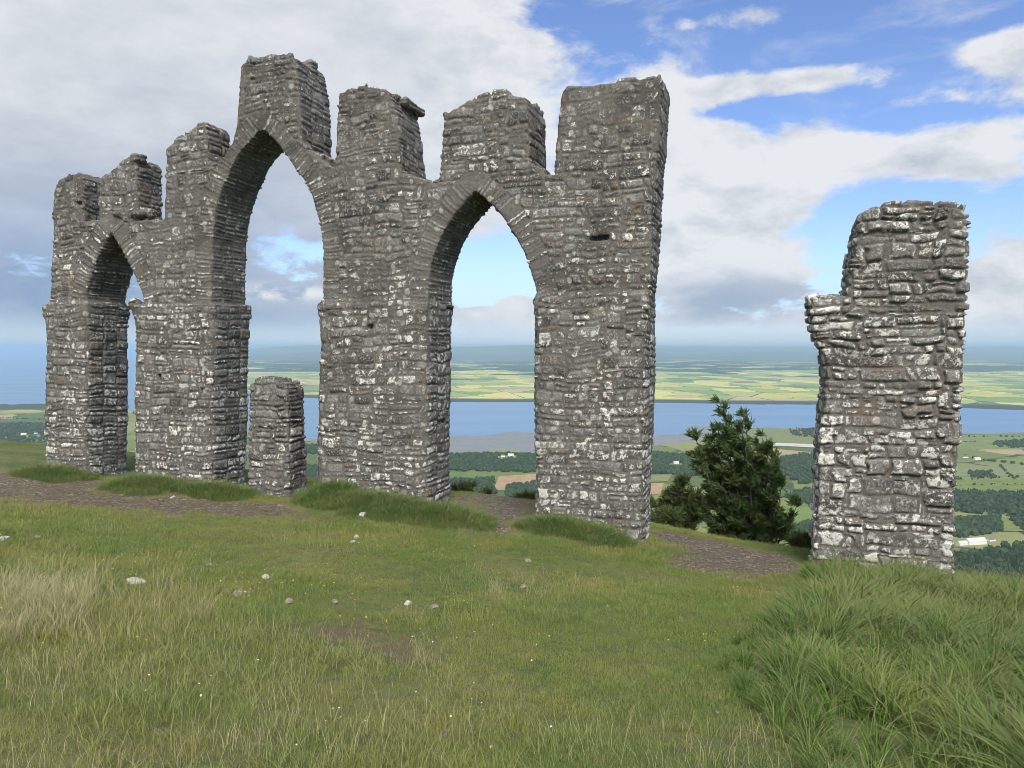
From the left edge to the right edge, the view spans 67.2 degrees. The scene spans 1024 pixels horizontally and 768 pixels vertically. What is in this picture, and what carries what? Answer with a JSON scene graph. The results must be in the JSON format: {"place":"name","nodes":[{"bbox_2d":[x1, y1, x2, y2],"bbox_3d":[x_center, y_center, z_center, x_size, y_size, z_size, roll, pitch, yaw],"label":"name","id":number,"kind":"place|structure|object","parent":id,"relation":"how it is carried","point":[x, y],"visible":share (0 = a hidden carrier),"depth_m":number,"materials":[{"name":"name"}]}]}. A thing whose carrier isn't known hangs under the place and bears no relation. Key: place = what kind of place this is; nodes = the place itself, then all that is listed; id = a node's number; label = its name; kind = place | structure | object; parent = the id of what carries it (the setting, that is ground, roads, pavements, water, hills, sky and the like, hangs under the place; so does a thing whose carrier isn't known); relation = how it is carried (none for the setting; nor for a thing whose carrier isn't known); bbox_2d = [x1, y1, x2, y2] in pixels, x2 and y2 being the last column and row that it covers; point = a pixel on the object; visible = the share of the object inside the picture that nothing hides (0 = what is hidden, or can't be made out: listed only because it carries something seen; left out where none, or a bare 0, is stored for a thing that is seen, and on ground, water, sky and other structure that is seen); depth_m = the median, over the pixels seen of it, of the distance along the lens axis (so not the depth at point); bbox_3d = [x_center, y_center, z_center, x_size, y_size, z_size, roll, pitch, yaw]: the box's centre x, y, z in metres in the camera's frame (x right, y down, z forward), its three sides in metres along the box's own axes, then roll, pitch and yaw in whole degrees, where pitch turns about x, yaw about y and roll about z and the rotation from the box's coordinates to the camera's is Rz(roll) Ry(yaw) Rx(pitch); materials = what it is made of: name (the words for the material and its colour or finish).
{"place":"outdoors","nodes":[
{"label":"outdoors","id":0,"kind":"place"},
{"bbox_2d":[449,472,488,477],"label":"field","id":1,"kind":"structure","parent":0,"point":[466,474],"depth_m":2642.20,"materials":[{"name":"green plant"}]},
{"bbox_2d":[0,345,1023,767],"bbox_3d":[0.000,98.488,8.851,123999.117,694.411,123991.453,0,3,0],"label":"ground","id":2,"kind":"structure","parent":0,"point":[790,375],"depth_m":8.23,"materials":[{"name":"green plant"}]},
{"bbox_2d":[0,421,45,442],"bbox_3d":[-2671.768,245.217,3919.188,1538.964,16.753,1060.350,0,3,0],"label":"wood","id":3,"kind":"object","parent":2,"relation":"on","point":[11,435],"visible":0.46,"depth_m":3956.66,"materials":[{"name":"green plant"}]},
{"bbox_2d":[0,537,236,691],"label":"straw grass","id":4,"kind":"structure","parent":2,"relation":"on","point":[69,595],"depth_m":5.87,"materials":[{"name":"beige plant"}]},
{"bbox_2d":[125,577,146,583],"bbox_3d":[-3.533,1.853,7.236,0.207,0.084,0.134,0,3,0],"label":"rock","id":5,"kind":"object","parent":2,"relation":"on","point":[130,579],"visible":0.45,"depth_m":7.19,"materials":[{"name":"stone"}]},
{"bbox_2d":[232,589,247,596],"bbox_3d":[-2.459,1.894,6.949,0.114,0.081,0.131,1,3,15],"label":"rock","id":6,"kind":"object","parent":2,"relation":"on","point":[235,592],"visible":0.56,"depth_m":6.92,"materials":[{"name":"grey stone"}]},
{"bbox_2d":[247,376,306,497],"bbox_3d":[-4.392,1.403,14.406,0.972,3.127,0.637,1,3,17],"label":"stone stump","id":7,"kind":"object","parent":2,"relation":"on","point":[277,456],"visible":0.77,"depth_m":14.13,"materials":[{"name":"grey stone"}]},
{"bbox_2d":[285,598,292,604],"bbox_3d":[-1.943,1.899,6.696,0.086,0.070,0.059,2,3,31],"label":"rock","id":8,"kind":"object","parent":2,"relation":"on","point":[289,601],"visible":0.73,"depth_m":6.68,"materials":[{"name":"grey stone"}]},
{"bbox_2d":[304,443,317,453],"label":"wood","id":9,"kind":"object","parent":2,"relation":"on","point":[310,448],"visible":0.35,"depth_m":3283.08,"materials":[{"name":"green plant"}]},
{"bbox_2d":[305,463,317,477],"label":"wood","id":10,"kind":"object","parent":2,"relation":"on","point":[311,470],"visible":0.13,"depth_m":2674.02,"materials":[{"name":"green plant"}]},
{"bbox_2d":[7,459,639,547],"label":"rank grass","id":11,"kind":"structure","parent":2,"relation":"on","point":[353,495],"depth_m":12.59,"materials":[{"name":"green plant"}]},
{"bbox_2d":[42,52,669,542],"bbox_3d":[-3.559,-1.298,14.309,12.666,9.442,1.250,1,3,18],"label":"ruined arcade","id":12,"kind":"object","parent":2,"relation":"on","point":[584,224],"visible":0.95,"depth_m":13.42,"materials":[{"name":"stone"}]},
{"bbox_2d":[0,519,761,665],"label":"buttercups","id":13,"kind":"object","parent":2,"relation":"on","point":[294,582],"visible":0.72,"depth_m":7.18,"materials":[{"name":"yellow plant"}]},
{"bbox_2d":[148,564,615,750],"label":"clover flowers","id":14,"kind":"object","parent":2,"relation":"on","point":[370,674],"visible":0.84,"depth_m":4.58,"materials":[{"name":"white plant"}]},
{"bbox_2d":[0,473,802,577],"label":"gravel","id":15,"kind":"structure","parent":2,"relation":"on","point":[777,570],"depth_m":12.83,"materials":[{"name":"gravel"}]},
{"bbox_2d":[430,604,438,608],"bbox_3d":[-0.701,2.007,6.942,0.084,0.052,0.067,0,3,9],"label":"rock","id":16,"kind":"object","parent":2,"relation":"on","point":[432,606],"visible":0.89,"depth_m":6.92,"materials":[{"name":"grey stone"}]},
{"bbox_2d":[450,478,477,491],"bbox_3d":[-1.081,2.404,17.318,0.713,0.561,0.614,0,3,0],"label":"shrub","id":17,"kind":"object","parent":2,"relation":"on","point":[466,485],"visible":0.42,"depth_m":17.27,"materials":[{"name":"green plant"}]},
{"bbox_2d":[449,475,497,493],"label":"wood","id":18,"kind":"object","parent":2,"relation":"on","point":[483,481],"visible":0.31,"depth_m":2454.10,"materials":[{"name":"green plant"}]},
{"bbox_2d":[476,485,492,493],"bbox_3d":[-0.727,2.588,17.724,0.518,0.536,0.580,2,3,30],"label":"shrub","id":19,"kind":"object","parent":2,"relation":"on","point":[487,491],"visible":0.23,"depth_m":17.73,"materials":[{"name":"green plant"}]},
{"bbox_2d":[449,451,536,472],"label":"wood","id":20,"kind":"object","parent":2,"relation":"on","point":[524,462],"visible":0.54,"depth_m":2873.22,"materials":[{"name":"green plant"}]},
{"bbox_2d":[0,473,1017,767],"bbox_3d":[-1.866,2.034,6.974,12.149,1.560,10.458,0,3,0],"label":"meadow grass","id":21,"kind":"structure","parent":2,"relation":"on","point":[143,722],"depth_m":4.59,"materials":[{"name":"green plant"}]},
{"bbox_2d":[504,479,536,496],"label":"wood","id":22,"kind":"object","parent":2,"relation":"on","point":[513,487],"visible":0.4,"depth_m":2340.88,"materials":[{"name":"green plant"}]},
{"bbox_2d":[512,488,536,500],"bbox_3d":[0.300,2.667,17.516,0.759,0.611,0.611,0,3,0],"label":"shrub","id":23,"kind":"object","parent":2,"relation":"on","point":[526,494],"visible":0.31,"depth_m":17.46,"materials":[{"name":"green plant"}]},
{"bbox_2d":[650,504,686,528],"bbox_3d":[3.099,2.764,15.279,0.825,0.753,0.671,0,3,0],"label":"shrub","id":24,"kind":"object","parent":2,"relation":"on","point":[670,516],"visible":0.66,"depth_m":15.25,"materials":[{"name":"green plant"}]},
{"bbox_2d":[651,450,700,475],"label":"wood","id":25,"kind":"object","parent":2,"relation":"on","point":[661,461],"visible":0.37,"depth_m":2823.99,"materials":[{"name":"green plant"}]},
{"bbox_2d":[650,472,709,530],"bbox_3d":[3.465,2.576,16.131,1.254,1.497,1.129,0,3,0],"label":"leafy bush","id":26,"kind":"object","parent":2,"relation":"on","point":[691,505],"visible":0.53,"depth_m":16.00,"materials":[{"name":"green plant"}]},
{"bbox_2d":[682,394,803,546],"bbox_3d":[4.999,2.105,16.637,2.962,3.860,1.647,0,3,0],"label":"windswept conifer","id":27,"kind":"object","parent":2,"relation":"on","point":[741,502],"visible":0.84,"depth_m":16.30,"materials":[{"name":"green plant"}]},
{"bbox_2d":[780,452,813,483],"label":"wood","id":28,"kind":"object","parent":2,"relation":"on","point":[799,465],"visible":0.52,"depth_m":2763.97,"materials":[{"name":"green plant"}]},
{"bbox_2d":[785,529,811,549],"bbox_3d":[5.492,3.037,14.348,0.746,0.739,0.696,0,3,0],"label":"shrub","id":29,"kind":"object","parent":2,"relation":"on","point":[800,540],"visible":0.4,"depth_m":14.30,"materials":[{"name":"green plant"}]},
{"bbox_2d":[784,486,812,505],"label":"wood","id":30,"kind":"object","parent":2,"relation":"on","point":[805,493],"visible":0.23,"depth_m":2240.70,"materials":[{"name":"green plant"}]},
{"bbox_2d":[789,427,814,436],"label":"wood","id":31,"kind":"object","parent":2,"relation":"on","point":[806,431],"visible":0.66,"depth_m":3946.64,"materials":[{"name":"green plant"}]},
{"bbox_2d":[793,518,812,533],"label":"wood","id":32,"kind":"object","parent":2,"relation":"on","point":[803,525],"visible":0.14,"depth_m":1851.39,"materials":[{"name":"green plant"}]},
{"bbox_2d":[707,546,1023,767],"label":"tall grass","id":33,"kind":"structure","parent":2,"relation":"on","point":[952,646],"depth_m":5.47,"materials":[{"name":"green plant"}]},
{"bbox_2d":[804,200,970,575],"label":"stone pillar","id":34,"kind":"structure","parent":2,"relation":"on","point":[885,327],"depth_m":10.90,"materials":[{"name":"grey stone"}]},
{"bbox_2d":[956,540,968,545],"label":"farm shed","id":35,"kind":"structure","parent":2,"relation":"on","point":[961,543],"depth_m":1699.82,"materials":[{"name":"white metal"}]},
{"bbox_2d":[963,537,986,544],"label":"farm shed","id":36,"kind":"structure","parent":2,"relation":"on","point":[977,541],"depth_m":1705.79,"materials":[{"name":"white metal"}]},
{"bbox_2d":[952,513,1003,537],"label":"wood","id":37,"kind":"object","parent":2,"relation":"on","point":[969,525],"visible":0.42,"depth_m":1848.80,"materials":[{"name":"green plant"}]},
{"bbox_2d":[967,469,996,477],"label":"wood","id":38,"kind":"object","parent":2,"relation":"on","point":[977,473],"visible":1,"depth_m":2624.03,"materials":[{"name":"green plant"}]},
{"bbox_2d":[952,540,1023,579],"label":"wood","id":39,"kind":"object","parent":2,"relation":"on","point":[1005,555],"visible":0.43,"depth_m":1541.20,"materials":[{"name":"green plant"}]},
{"bbox_2d":[957,475,1018,479],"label":"hedgerow","id":40,"kind":"object","parent":2,"relation":"on","point":[1016,476],"visible":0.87,"depth_m":2577.71,"materials":[{"name":"green plant"}]},
{"bbox_2d":[953,488,1023,515],"bbox_3d":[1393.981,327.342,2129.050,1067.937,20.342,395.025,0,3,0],"label":"wood","id":41,"kind":"object","parent":2,"relation":"on","point":[990,501],"visible":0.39,"depth_m":2123.61,"materials":[{"name":"green plant"}]},
{"bbox_2d":[986,537,995,541],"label":"farm shed","id":42,"kind":"structure","parent":2,"relation":"on","point":[990,539],"depth_m":1735.39,"materials":[{"name":"white"}]},
{"bbox_2d":[964,454,1023,464],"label":"hedgerow","id":43,"kind":"object","parent":2,"relation":"on","point":[1004,461],"visible":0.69,"depth_m":2932.23,"materials":[{"name":"green plant"}]},
{"bbox_2d":[999,464,1015,478],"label":"hedgerow","id":44,"kind":"object","parent":2,"relation":"on","point":[1004,469],"visible":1,"depth_m":2674.23,"materials":[{"name":"green plant"}]},
{"bbox_2d":[992,438,1023,447],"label":"wood","id":45,"kind":"object","parent":2,"relation":"on","point":[1014,443],"visible":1,"depth_m":3456.50,"materials":[{"name":"green plant"}]},
{"bbox_2d":[1009,514,1023,529],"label":"wood","id":46,"kind":"object","parent":2,"relation":"on","point":[1017,519],"visible":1,"depth_m":1908.49,"materials":[{"name":"green plant"}]},
{"bbox_2d":[0,354,1023,438],"bbox_3d":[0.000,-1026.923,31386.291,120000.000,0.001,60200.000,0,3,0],"label":"water","id":47,"kind":"structure","parent":0,"point":[22,378],"depth_m":5178.20,"materials":[{"name":"blue liquid"}]},
{"bbox_2d":[0,0,1023,353],"label":"sky","id":48,"kind":"structure","parent":0,"point":[790,121],"materials":[{"name":"blue"}]},
{"bbox_2d":[495,474,535,489],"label":"field","id":49,"kind":"structure","parent":0,"point":[501,482],"depth_m":2542.91,"materials":[{"name":"soil"}]},
{"bbox_2d":[650,483,663,494],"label":"field","id":50,"kind":"structure","parent":0,"point":[656,488],"depth_m":2379.47,"materials":[{"name":"soil"}]},
{"bbox_2d":[651,474,671,481],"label":"field","id":51,"kind":"structure","parent":0,"point":[657,478],"depth_m":2582.77,"materials":[{"name":"plant"}]},
{"bbox_2d":[746,428,815,447],"bbox_3d":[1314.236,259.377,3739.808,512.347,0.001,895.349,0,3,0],"label":"field","id":52,"kind":"structure","parent":0,"point":[781,435],"depth_m":3778.01,"materials":[{"name":"green plant"}]},
{"bbox_2d":[773,443,813,446],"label":"field","id":53,"kind":"structure","parent":0,"point":[793,444],"depth_m":3461.21,"materials":[{"name":"soil"}]},
{"bbox_2d":[785,498,812,521],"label":"field","id":54,"kind":"structure","parent":0,"point":[804,512],"depth_m":2045.92,"materials":[{"name":"green plant"}]},
{"bbox_2d":[953,479,1023,490],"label":"field","id":55,"kind":"structure","parent":0,"point":[986,485],"depth_m":2448.06,"materials":[{"name":"green plant"}]},
{"bbox_2d":[955,466,1023,475],"bbox_3d":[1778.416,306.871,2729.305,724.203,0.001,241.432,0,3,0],"label":"field","id":56,"kind":"structure","parent":0,"point":[997,470],"depth_m":2753.47,"materials":[{"name":"green plant"}]},
{"bbox_2d":[955,515,1023,530],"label":"field","id":57,"kind":"structure","parent":0,"point":[1008,524],"depth_m":1882.16,"materials":[{"name":"green plant"}]},
{"bbox_2d":[957,435,1023,448],"bbox_3d":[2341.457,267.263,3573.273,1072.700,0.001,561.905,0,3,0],"label":"field","id":58,"kind":"structure","parent":0,"point":[981,442],"depth_m":3538.95,"materials":[{"name":"green plant"}]}
]}

